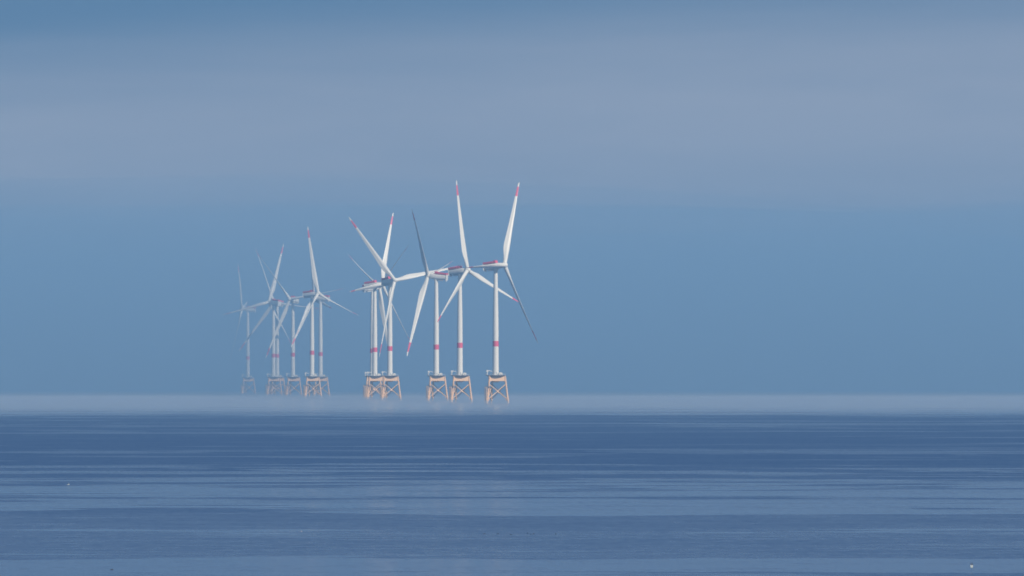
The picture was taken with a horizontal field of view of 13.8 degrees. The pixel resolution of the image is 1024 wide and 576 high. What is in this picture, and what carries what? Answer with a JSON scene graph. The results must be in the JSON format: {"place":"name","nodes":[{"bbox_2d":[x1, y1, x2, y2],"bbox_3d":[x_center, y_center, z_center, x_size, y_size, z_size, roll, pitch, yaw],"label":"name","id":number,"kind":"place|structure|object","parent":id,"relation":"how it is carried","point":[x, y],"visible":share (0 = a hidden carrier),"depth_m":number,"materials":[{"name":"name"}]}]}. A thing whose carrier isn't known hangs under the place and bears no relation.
{"place":"outdoors","nodes":[
{"label":"outdoors","id":0,"kind":"place"},
{"bbox_2d":[0,392,1023,575],"bbox_3d":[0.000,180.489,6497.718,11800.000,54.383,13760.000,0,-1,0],"label":"sea","id":1,"kind":"structure","parent":0,"point":[635,484],"depth_m":1010.32,"materials":[{"name":"blue liquid"}]},
{"bbox_2d":[230,267,255,394],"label":"wind turbine","id":2,"kind":"object","parent":1,"relation":"in","point":[248,378],"visible":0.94,"depth_m":6434.76,"materials":[{"name":"white metal"}]},
{"bbox_2d":[223,244,290,395],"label":"wind turbine","id":3,"kind":"object","parent":1,"relation":"in","point":[272,303],"visible":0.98,"depth_m":5896.77,"materials":[{"name":"white metal"}]},
{"bbox_2d":[239,250,318,395],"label":"wind turbine","id":4,"kind":"object","parent":1,"relation":"in","point":[267,311],"visible":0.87,"depth_m":5946.64,"materials":[{"name":"white metal"}]},
{"bbox_2d":[256,252,343,395],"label":"wind turbine","id":5,"kind":"object","parent":1,"relation":"in","point":[293,300],"visible":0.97,"depth_m":5702.33,"materials":[{"name":"white metal"}]},
{"bbox_2d":[291,258,330,396],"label":"wind turbine","id":6,"kind":"object","parent":1,"relation":"in","point":[320,300],"visible":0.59,"depth_m":5588.40,"materials":[{"name":"white metal"}]},
{"bbox_2d":[296,227,358,396],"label":"wind turbine","id":7,"kind":"object","parent":1,"relation":"in","point":[311,294],"visible":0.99,"depth_m":5329.18,"materials":[{"name":"white metal"}]},
{"bbox_2d":[351,245,408,398],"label":"wind turbine","id":8,"kind":"object","parent":1,"relation":"in","point":[381,307],"visible":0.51,"depth_m":4983.15,"materials":[{"name":"white metal"}]},
{"bbox_2d":[350,213,412,398],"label":"wind turbine","id":9,"kind":"object","parent":1,"relation":"in","point":[374,285],"visible":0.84,"depth_m":4823.87,"materials":[{"name":"white metal"}]},
{"bbox_2d":[349,217,456,399],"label":"wind turbine","id":10,"kind":"object","parent":1,"relation":"in","point":[390,280],"visible":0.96,"depth_m":4640.89,"materials":[{"name":"white metal"}]},
{"bbox_2d":[407,211,450,400],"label":"wind turbine","id":11,"kind":"object","parent":1,"relation":"in","point":[436,276],"visible":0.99,"depth_m":4428.75,"materials":[{"name":"white metal"}]},
{"bbox_2d":[436,180,517,401],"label":"wind turbine","id":12,"kind":"object","parent":1,"relation":"in","point":[459,271],"visible":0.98,"depth_m":4207.26,"materials":[{"name":"white metal"}]},
{"bbox_2d":[467,183,537,402],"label":"wind turbine","id":13,"kind":"object","parent":1,"relation":"in","point":[496,375],"visible":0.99,"depth_m":4019.86,"materials":[{"name":"white metal"}]},
{"bbox_2d":[0,0,1023,392],"label":"sky","id":14,"kind":"structure","parent":0,"point":[779,196],"materials":[{"name":"blue"}]}
]}

